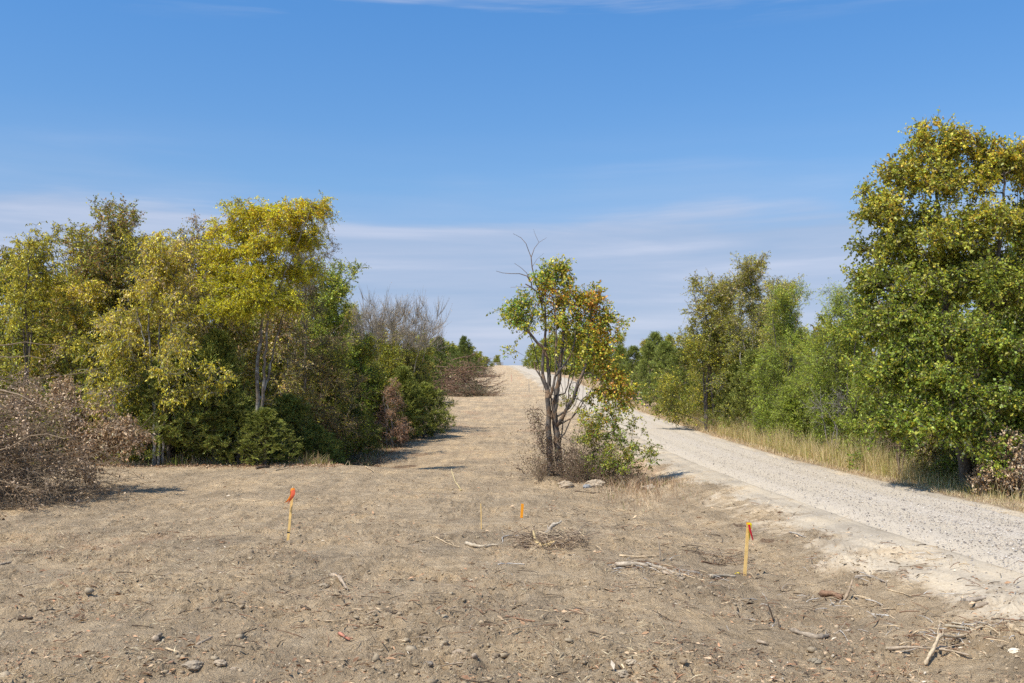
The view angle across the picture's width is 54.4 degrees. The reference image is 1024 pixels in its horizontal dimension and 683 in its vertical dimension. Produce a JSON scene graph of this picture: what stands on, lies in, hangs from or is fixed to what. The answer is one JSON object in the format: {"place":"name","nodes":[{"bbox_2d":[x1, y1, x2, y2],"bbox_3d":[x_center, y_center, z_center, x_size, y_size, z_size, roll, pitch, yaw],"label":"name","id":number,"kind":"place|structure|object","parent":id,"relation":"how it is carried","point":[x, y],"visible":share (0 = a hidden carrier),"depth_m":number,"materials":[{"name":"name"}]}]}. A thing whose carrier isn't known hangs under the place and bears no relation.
{"place":"outdoors","nodes":[
{"label":"outdoors","id":0,"kind":"place"},
{"bbox_2d":[0,365,1023,682],"bbox_3d":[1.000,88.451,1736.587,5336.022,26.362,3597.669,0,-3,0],"label":"ground","id":1,"kind":"structure","parent":0,"point":[494,419],"depth_m":14.81,"materials":[{"name":"soil"}]},
{"bbox_2d":[0,247,53,454],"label":"woodland tree","id":2,"kind":"object","parent":1,"relation":"on","point":[3,256],"visible":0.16,"depth_m":41.99,"materials":[{"name":"green plant"}]},
{"bbox_2d":[0,246,55,356],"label":"woodland tree","id":3,"kind":"object","parent":1,"relation":"on","point":[14,304],"visible":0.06,"depth_m":45.91,"materials":[{"name":"green plant"}]},
{"bbox_2d":[0,220,141,459],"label":"hackberry tree","id":4,"kind":"object","parent":1,"relation":"on","point":[25,296],"visible":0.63,"depth_m":38.52,"materials":[{"name":"green plant"}]},
{"bbox_2d":[2,273,148,458],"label":"hackberry tree","id":5,"kind":"object","parent":1,"relation":"on","point":[94,302],"visible":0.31,"depth_m":40.99,"materials":[{"name":"green plant"}]},
{"bbox_2d":[0,338,163,515],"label":"brush pile","id":6,"kind":"object","parent":1,"relation":"on","point":[16,474],"visible":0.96,"depth_m":25.30,"materials":[{"name":"brown plant"}]},
{"bbox_2d":[2,375,155,492],"bbox_3d":[-11.986,2.585,27.398,4.398,3.398,1.959,0,-3,0],"label":"felled branch","id":7,"kind":"object","parent":6,"relation":"on","point":[109,440],"visible":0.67,"depth_m":27.32,"materials":[{"name":"brown plant"}]},
{"bbox_2d":[2,218,162,395],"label":"elm tree","id":8,"kind":"object","parent":1,"relation":"on","point":[66,242],"visible":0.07,"depth_m":43.23,"materials":[{"name":"green plant"}]},
{"bbox_2d":[23,192,166,458],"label":"elm tree","id":9,"kind":"object","parent":1,"relation":"on","point":[122,225],"visible":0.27,"depth_m":42.64,"materials":[{"name":"green plant"}]},
{"bbox_2d":[50,313,191,461],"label":"hackberry tree","id":10,"kind":"object","parent":1,"relation":"on","point":[136,331],"visible":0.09,"depth_m":40.45,"materials":[{"name":"green plant"}]},
{"bbox_2d":[58,229,199,370],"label":"elm tree","id":11,"kind":"object","parent":1,"relation":"on","point":[141,278],"visible":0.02,"depth_m":45.24,"materials":[{"name":"green plant"}]},
{"bbox_2d":[116,380,184,462],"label":"juniper tree","id":12,"kind":"object","parent":1,"relation":"on","point":[135,410],"visible":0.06,"depth_m":39.57,"materials":[{"name":"green plant"}]},
{"bbox_2d":[72,228,239,465],"bbox_3d":[-13.324,0.232,36.952,5.768,8.801,5.626,1,-3,-25],"label":"hackberry tree","id":13,"kind":"object","parent":1,"relation":"on","point":[162,272],"visible":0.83,"depth_m":36.39,"materials":[{"name":"green plant"}]},
{"bbox_2d":[65,232,250,462],"bbox_3d":[-14.019,0.453,41.077,7.067,9.740,6.286,0,-3,9],"label":"hackberry tree","id":14,"kind":"object","parent":1,"relation":"on","point":[134,255],"visible":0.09,"depth_m":39.91,"materials":[{"name":"green plant"}]},
{"bbox_2d":[95,353,240,463],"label":"juniper tree","id":15,"kind":"object","parent":1,"relation":"on","point":[169,440],"visible":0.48,"depth_m":36.60,"materials":[{"name":"green plant"}]},
{"bbox_2d":[0,381,383,463],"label":"undergrowth","id":16,"kind":"object","parent":1,"relation":"on","point":[114,455],"visible":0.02,"depth_m":41.33,"materials":[{"name":"green plant"}]},
{"bbox_2d":[147,208,263,462],"bbox_3d":[-12.355,-0.073,40.187,4.633,10.476,5.482,1,-3,-18],"label":"hackberry tree","id":17,"kind":"object","parent":1,"relation":"on","point":[197,300],"visible":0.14,"depth_m":39.98,"materials":[{"name":"green plant"}]},
{"bbox_2d":[157,325,282,462],"bbox_3d":[-10.901,2.004,37.322,4.292,5.326,4.067,-1,-3,22],"label":"juniper tree","id":18,"kind":"object","parent":1,"relation":"on","point":[215,343],"visible":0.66,"depth_m":37.20,"materials":[{"name":"green plant"}]},
{"bbox_2d":[2,426,439,466],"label":"edge weeds","id":19,"kind":"object","parent":1,"relation":"on","point":[305,461],"visible":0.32,"depth_m":37.09,"materials":[{"name":"beige plant"}]},
{"bbox_2d":[4,422,452,470],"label":"leaf litter","id":20,"kind":"object","parent":1,"relation":"on","point":[237,465],"visible":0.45,"depth_m":36.33,"materials":[{"name":"brown plant"}]},
{"bbox_2d":[173,291,302,462],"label":"hackberry tree","id":21,"kind":"object","parent":1,"relation":"on","point":[247,345],"visible":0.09,"depth_m":41.62,"materials":[{"name":"green plant"}]},
{"bbox_2d":[193,392,300,463],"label":"juniper tree","id":22,"kind":"object","parent":1,"relation":"on","point":[246,409],"visible":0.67,"depth_m":36.57,"materials":[{"name":"green plant"}]},
{"bbox_2d":[227,406,302,465],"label":"juniper tree","id":23,"kind":"object","parent":1,"relation":"on","point":[265,415],"visible":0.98,"depth_m":36.12,"materials":[{"name":"green plant"}]},
{"bbox_2d":[191,190,344,461],"bbox_3d":[-9.179,-0.566,36.759,5.796,9.992,3.961,0,-3,0],"label":"locust tree","id":24,"kind":"object","parent":1,"relation":"on","point":[225,268],"visible":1,"depth_m":36.48,"materials":[{"name":"yellow plant"}]},
{"bbox_2d":[219,288,326,462],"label":"hackberry tree","id":25,"kind":"object","parent":1,"relation":"on","point":[283,341],"visible":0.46,"depth_m":41.13,"materials":[{"name":"green plant"}]},
{"bbox_2d":[231,268,332,429],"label":"woodland tree","id":26,"kind":"object","parent":1,"relation":"on","point":[255,330],"visible":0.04,"depth_m":47.43,"materials":[{"name":"green plant"}]},
{"bbox_2d":[235,392,341,463],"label":"juniper tree","id":27,"kind":"object","parent":1,"relation":"on","point":[288,405],"visible":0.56,"depth_m":39.06,"materials":[{"name":"green plant"}]},
{"bbox_2d":[251,219,371,460],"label":"elm tree","id":28,"kind":"object","parent":1,"relation":"on","point":[331,422],"visible":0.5,"depth_m":44.61,"materials":[{"name":"green plant"}]},
{"bbox_2d":[273,280,360,363],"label":"woodland tree","id":29,"kind":"object","parent":1,"relation":"on","point":[316,295],"visible":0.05,"depth_m":55.82,"materials":[{"name":"green plant"}]},
{"bbox_2d":[279,423,355,464],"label":"juniper tree","id":30,"kind":"object","parent":1,"relation":"on","point":[316,427],"visible":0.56,"depth_m":39.59,"materials":[{"name":"green plant"}]},
{"bbox_2d":[283,341,380,462],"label":"scrub tree","id":31,"kind":"object","parent":1,"relation":"on","point":[336,396],"visible":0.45,"depth_m":45.64,"materials":[{"name":"green plant"}]},
{"bbox_2d":[290,257,383,438],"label":"elm tree","id":32,"kind":"object","parent":1,"relation":"on","point":[337,292],"visible":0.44,"depth_m":50.05,"materials":[{"name":"green plant"}]},
{"bbox_2d":[327,399,396,454],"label":"juniper tree","id":33,"kind":"object","parent":1,"relation":"on","point":[370,441],"visible":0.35,"depth_m":47.01,"materials":[{"name":"green plant"}]},
{"bbox_2d":[334,332,404,443],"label":"scrub tree","id":34,"kind":"object","parent":1,"relation":"on","point":[366,348],"visible":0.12,"depth_m":51.48,"materials":[{"name":"green plant"}]},
{"bbox_2d":[366,376,415,447],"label":"dead shrub","id":35,"kind":"object","parent":1,"relation":"on","point":[399,428],"visible":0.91,"depth_m":50.28,"materials":[{"name":"brown plant"}]},
{"bbox_2d":[339,282,451,386],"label":"bare tree","id":36,"kind":"object","parent":1,"relation":"on","point":[389,323],"visible":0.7,"depth_m":59.36,"materials":[{"name":"grey plant"}]},
{"bbox_2d":[374,340,426,428],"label":"scrub tree","id":37,"kind":"object","parent":1,"relation":"on","point":[392,361],"visible":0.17,"depth_m":57.70,"materials":[{"name":"green plant"}]},
{"bbox_2d":[384,364,439,439],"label":"juniper tree","id":38,"kind":"object","parent":1,"relation":"on","point":[405,377],"visible":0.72,"depth_m":54.61,"materials":[{"name":"green plant"}]},
{"bbox_2d":[0,508,841,667],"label":"twig litter","id":39,"kind":"object","parent":1,"relation":"on","point":[260,584],"visible":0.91,"depth_m":14.15,"materials":[{"name":"brown wood"}]},
{"bbox_2d":[388,340,457,432],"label":"scrub tree","id":40,"kind":"object","parent":1,"relation":"on","point":[410,359],"visible":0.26,"depth_m":59.71,"materials":[{"name":"green plant"}]},
{"bbox_2d":[395,381,456,437],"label":"juniper tree","id":41,"kind":"object","parent":1,"relation":"on","point":[428,391],"visible":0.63,"depth_m":56.10,"materials":[{"name":"green plant"}]},
{"bbox_2d":[53,568,817,682],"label":"twig litter","id":42,"kind":"object","parent":1,"relation":"on","point":[297,626],"visible":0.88,"depth_m":11.46,"materials":[{"name":"brown wood"}]},
{"bbox_2d":[431,336,460,385],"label":"juniper tree","id":43,"kind":"object","parent":1,"relation":"on","point":[442,356],"visible":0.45,"depth_m":115.65,"materials":[{"name":"green plant"}]},
{"bbox_2d":[449,335,483,383],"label":"juniper tree","id":44,"kind":"object","parent":1,"relation":"on","point":[463,343],"visible":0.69,"depth_m":127.82,"materials":[{"name":"green plant"}]},
{"bbox_2d":[430,348,507,396],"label":"brush pile","id":45,"kind":"object","parent":1,"relation":"on","point":[462,376],"visible":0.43,"depth_m":107.48,"materials":[{"name":"brown plant"}]},
{"bbox_2d":[444,378,505,396],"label":"brush pile","id":46,"kind":"object","parent":1,"relation":"on","point":[476,388],"visible":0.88,"depth_m":104.94,"materials":[{"name":"brown plant"}]},
{"bbox_2d":[0,436,1023,682],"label":"wood chips","id":47,"kind":"object","parent":1,"relation":"on","point":[872,652],"visible":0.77,"depth_m":11.36,"materials":[{"name":"brown wood"}]},
{"bbox_2d":[0,465,1023,682],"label":"dirt clods","id":48,"kind":"object","parent":1,"relation":"on","point":[416,671],"visible":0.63,"depth_m":10.95,"materials":[{"name":"soil"}]},
{"bbox_2d":[0,452,1023,682],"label":"straw","id":49,"kind":"object","parent":1,"relation":"on","point":[622,647],"visible":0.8,"depth_m":12.30,"materials":[{"name":"beige plant"}]},
{"bbox_2d":[1,393,1023,681],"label":"dry grass tufts","id":50,"kind":"object","parent":1,"relation":"on","point":[321,559],"visible":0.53,"depth_m":15.71,"materials":[{"name":"beige plant"}]},
{"bbox_2d":[526,338,551,368],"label":"distant tree","id":51,"kind":"object","parent":1,"relation":"on","point":[539,350],"visible":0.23,"depth_m":262.31,"materials":[{"name":"green plant"}]},
{"bbox_2d":[501,520,597,551],"bbox_3d":[0.691,3.639,18.411,1.798,0.588,2.797,0,-3,0],"label":"root tangle","id":52,"kind":"object","parent":1,"relation":"on","point":[546,538],"visible":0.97,"depth_m":17.87,"materials":[{"name":"brown wood"}]},
{"bbox_2d":[544,330,586,374],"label":"distant tree","id":53,"kind":"object","parent":1,"relation":"on","point":[568,364],"visible":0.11,"depth_m":179.78,"materials":[{"name":"green plant"}]},
{"bbox_2d":[486,229,647,475],"bbox_3d":[1.776,0.541,32.514,5.298,8.555,1.738,0,-3,0],"label":"lone tree","id":54,"kind":"object","parent":1,"relation":"on","point":[590,308],"visible":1,"depth_m":32.41,"materials":[{"name":"green plant"}]},
{"bbox_2d":[485,405,670,487],"bbox_3d":[2.215,3.588,32.105,5.297,3.489,4.486,1,-3,-28],"label":"brush tangle","id":55,"kind":"object","parent":1,"relation":"on","point":[575,471],"visible":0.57,"depth_m":31.69,"materials":[{"name":"brown plant"}]},
{"bbox_2d":[567,326,622,378],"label":"distant tree","id":56,"kind":"object","parent":1,"relation":"on","point":[579,366],"visible":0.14,"depth_m":149.11,"materials":[{"name":"green plant"}]},
{"bbox_2d":[557,386,663,484],"bbox_3d":[3.179,3.051,31.973,3.453,3.256,1.965,0,-3,0],"label":"leafy bush","id":57,"kind":"object","parent":1,"relation":"on","point":[597,423],"visible":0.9,"depth_m":31.98,"materials":[{"name":"green plant"}]},
{"bbox_2d":[608,345,647,399],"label":"juniper tree","id":58,"kind":"object","parent":1,"relation":"on","point":[631,351],"visible":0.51,"depth_m":97.78,"materials":[{"name":"green plant"}]},
{"bbox_2d":[564,465,709,511],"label":"dead weeds","id":59,"kind":"object","parent":1,"relation":"on","point":[650,481],"visible":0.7,"depth_m":29.90,"materials":[{"name":"beige plant"}]},
{"bbox_2d":[368,489,909,602],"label":"twig litter","id":60,"kind":"object","parent":1,"relation":"on","point":[662,534],"visible":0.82,"depth_m":20.13,"materials":[{"name":"brown wood"}]},
{"bbox_2d":[622,341,661,406],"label":"juniper tree","id":61,"kind":"object","parent":1,"relation":"on","point":[648,351],"visible":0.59,"depth_m":87.76,"materials":[{"name":"green plant"}]},
{"bbox_2d":[614,561,682,576],"bbox_3d":[2.211,3.503,15.296,0.494,0.139,1.406,2,-3,-35],"label":"stick","id":62,"kind":"object","parent":1,"relation":"on","point":[624,563],"visible":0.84,"depth_m":15.58,"materials":[{"name":"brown wood"}]},
{"bbox_2d":[629,331,668,399],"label":"juniper tree","id":63,"kind":"object","parent":1,"relation":"on","point":[655,338],"visible":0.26,"depth_m":94.84,"materials":[{"name":"green plant"}]},
{"bbox_2d":[579,557,746,586],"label":"twig litter","id":64,"kind":"object","parent":1,"relation":"on","point":[677,571],"visible":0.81,"depth_m":15.31,"materials":[{"name":"brown wood"}]},
{"bbox_2d":[640,339,691,409],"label":"juniper tree","id":65,"kind":"object","parent":1,"relation":"on","point":[664,346],"visible":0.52,"depth_m":79.80,"materials":[{"name":"green plant"}]},
{"bbox_2d":[647,346,698,412],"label":"juniper tree","id":66,"kind":"object","parent":1,"relation":"on","point":[677,361],"visible":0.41,"depth_m":73.64,"materials":[{"name":"green plant"}]},
{"bbox_2d":[676,348,726,423],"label":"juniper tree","id":67,"kind":"object","parent":1,"relation":"on","point":[697,410],"visible":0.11,"depth_m":64.21,"materials":[{"name":"green plant"}]},
{"bbox_2d":[640,267,770,429],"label":"elm tree","id":68,"kind":"object","parent":1,"relation":"on","point":[697,344],"visible":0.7,"depth_m":58.61,"materials":[{"name":"green plant"}]},
{"bbox_2d":[685,544,752,565],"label":"twig litter","id":69,"kind":"object","parent":1,"relation":"on","point":[721,557],"visible":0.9,"depth_m":17.70,"materials":[{"name":"brown wood"}]},
{"bbox_2d":[699,360,750,428],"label":"juniper tree","id":70,"kind":"object","parent":1,"relation":"on","point":[730,377],"visible":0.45,"depth_m":56.74,"materials":[{"name":"green plant"}]},
{"bbox_2d":[696,272,754,417],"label":"elm tree","id":71,"kind":"object","parent":1,"relation":"on","point":[733,304],"visible":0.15,"depth_m":62.04,"materials":[{"name":"green plant"}]},
{"bbox_2d":[704,250,776,420],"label":"elm tree","id":72,"kind":"object","parent":1,"relation":"on","point":[738,341],"visible":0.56,"depth_m":56.75,"materials":[{"name":"green plant"}]},
{"bbox_2d":[716,347,775,433],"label":"juniper tree","id":73,"kind":"object","parent":1,"relation":"on","point":[736,397],"visible":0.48,"depth_m":52.75,"materials":[{"name":"green plant"}]},
{"bbox_2d":[705,290,787,412],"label":"elm tree","id":74,"kind":"object","parent":1,"relation":"on","point":[755,319],"visible":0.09,"depth_m":59.54,"materials":[{"name":"green plant"}]},
{"bbox_2d":[743,522,753,575],"bbox_3d":[3.819,3.395,16.069,0.181,0.945,0.096,-3,-4,43],"label":"survey stake","id":75,"kind":"object","parent":1,"relation":"on","point":[748,529],"visible":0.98,"depth_m":16.08,"materials":[{"name":"yellow wood"}]},
{"bbox_2d":[534,542,1023,682],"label":"twig litter","id":76,"kind":"object","parent":1,"relation":"on","point":[841,600],"visible":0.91,"depth_m":13.57,"materials":[{"name":"brown wood"}]},
{"bbox_2d":[751,273,807,419],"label":"elm tree","id":77,"kind":"object","parent":1,"relation":"on","point":[786,283],"visible":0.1,"depth_m":54.09,"materials":[{"name":"green plant"}]},
{"bbox_2d":[737,276,827,441],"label":"willow tree","id":78,"kind":"object","parent":1,"relation":"on","point":[787,332],"visible":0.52,"depth_m":48.26,"materials":[{"name":"green plant"}]},
{"bbox_2d":[763,382,816,445],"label":"feathery bush","id":79,"kind":"object","parent":1,"relation":"on","point":[783,415],"visible":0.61,"depth_m":45.46,"materials":[{"name":"green plant"}]},
{"bbox_2d":[573,378,1023,510],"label":"verge grass","id":80,"kind":"structure","parent":1,"relation":"on","point":[905,482],"depth_m":31.42,"materials":[{"name":"beige plant"}]},
{"bbox_2d":[768,337,837,441],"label":"juniper tree","id":81,"kind":"object","parent":1,"relation":"on","point":[798,384],"visible":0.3,"depth_m":45.60,"materials":[{"name":"green plant"}]},
{"bbox_2d":[789,621,850,639],"bbox_3d":[3.734,3.460,11.840,0.775,0.184,0.369,1,-3,-13],"label":"stick","id":82,"kind":"object","parent":1,"relation":"on","point":[820,636],"visible":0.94,"depth_m":11.77,"materials":[{"name":"brown wood"}]},
{"bbox_2d":[801,385,855,451],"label":"dead sapling","id":83,"kind":"object","parent":1,"relation":"on","point":[839,404],"visible":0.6,"depth_m":37.76,"materials":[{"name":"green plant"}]},
{"bbox_2d":[652,402,1023,501],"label":"tall dry grass","id":84,"kind":"structure","parent":1,"relation":"on","point":[785,442],"depth_m":35.46,"materials":[{"name":"beige plant"}]},
{"bbox_2d":[792,277,884,450],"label":"willow tree","id":85,"kind":"object","parent":1,"relation":"on","point":[839,307],"visible":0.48,"depth_m":40.89,"materials":[{"name":"green plant"}]},
{"bbox_2d":[810,309,876,420],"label":"woodland tree","id":86,"kind":"object","parent":1,"relation":"on","point":[821,318],"visible":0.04,"depth_m":48.10,"materials":[{"name":"green plant"}]},
{"bbox_2d":[827,357,891,459],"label":"juniper tree","id":87,"kind":"object","parent":1,"relation":"on","point":[854,403],"visible":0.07,"depth_m":35.79,"materials":[{"name":"green plant"}]},
{"bbox_2d":[817,291,965,461],"bbox_3d":[14.758,1.808,35.991,6.036,7.591,6.498,1,-3,-16],"label":"understory tree","id":88,"kind":"object","parent":1,"relation":"on","point":[842,429],"visible":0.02,"depth_m":36.58,"materials":[{"name":"green plant"}]},
{"bbox_2d":[861,406,931,476],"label":"dead sapling","id":89,"kind":"object","parent":1,"relation":"on","point":[897,457],"visible":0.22,"depth_m":30.36,"materials":[{"name":"brown wood"}]},
{"bbox_2d":[846,294,974,469],"bbox_3d":[13.828,1.742,32.932,4.643,6.901,4.999,1,-3,-19],"label":"understory tree","id":90,"kind":"object","parent":1,"relation":"on","point":[871,403],"visible":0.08,"depth_m":32.89,"materials":[{"name":"green plant"}]},
{"bbox_2d":[886,422,954,479],"bbox_3d":[13.318,3.621,31.497,3.000,2.336,2.813,-2,-3,33],"label":"weedy bush","id":91,"kind":"object","parent":1,"relation":"on","point":[931,452],"visible":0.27,"depth_m":31.17,"materials":[{"name":"green plant"}]},
{"bbox_2d":[887,641,971,655],"bbox_3d":[4.329,3.175,10.335,0.814,0.150,0.081,-1,-3,22],"label":"branch","id":92,"kind":"object","parent":1,"relation":"on","point":[911,647],"visible":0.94,"depth_m":10.35,"materials":[{"name":"brown wood"}]},
{"bbox_2d":[838,106,1023,489],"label":"elm tree","id":93,"kind":"object","parent":1,"relation":"on","point":[980,270],"visible":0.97,"depth_m":27.10,"materials":[{"name":"green plant"}]},
{"bbox_2d":[922,442,974,484],"bbox_3d":[13.540,3.659,29.527,2.572,2.002,2.411,-2,-4,41],"label":"weedy bush","id":94,"kind":"object","parent":1,"relation":"on","point":[936,468],"visible":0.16,"depth_m":29.52,"materials":[{"name":"green plant"}]},
{"bbox_2d":[887,616,1023,653],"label":"twig litter","id":95,"kind":"object","parent":1,"relation":"on","point":[930,634],"visible":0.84,"depth_m":11.01,"materials":[{"name":"brown wood"}]},
{"bbox_2d":[923,618,995,664],"bbox_3d":[4.734,3.136,10.671,1.717,0.316,0.258,2,-4,-40],"label":"branch","id":96,"kind":"object","parent":1,"relation":"on","point":[931,651],"visible":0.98,"depth_m":10.43,"materials":[{"name":"brown wood"}]},
{"bbox_2d":[929,351,1022,482],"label":"understory tree","id":97,"kind":"object","parent":1,"relation":"on","point":[987,379],"visible":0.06,"depth_m":29.27,"materials":[{"name":"green plant"}]},
{"bbox_2d":[956,276,1023,387],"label":"understory tree","id":98,"kind":"object","parent":1,"relation":"on","point":[998,314],"visible":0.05,"depth_m":33.63,"materials":[{"name":"green plant"}]},
{"bbox_2d":[966,423,1023,498],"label":"dying shrub","id":99,"kind":"object","parent":1,"relation":"on","point":[1014,480],"visible":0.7,"depth_m":25.36,"materials":[{"name":"brown plant"}]},
{"bbox_2d":[974,238,1023,429],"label":"understory tree","id":100,"kind":"object","parent":1,"relation":"on","point":[1017,316],"visible":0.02,"depth_m":31.41,"materials":[{"name":"green plant"}]},
{"bbox_2d":[975,326,1023,433],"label":"understory tree","id":101,"kind":"object","parent":1,"relation":"on","point":[1017,380],"visible":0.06,"depth_m":27.89,"materials":[{"name":"green plant"}]},
{"bbox_2d":[0,0,1023,365],"label":"sky","id":102,"kind":"structure","parent":0,"point":[648,143],"materials":[{"name":"blue"}]},
{"bbox_2d":[508,365,1023,622],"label":"gravel road","id":103,"kind":"structure","parent":0,"point":[657,427],"depth_m":25.10,"materials":[{"name":"grey gravel"}]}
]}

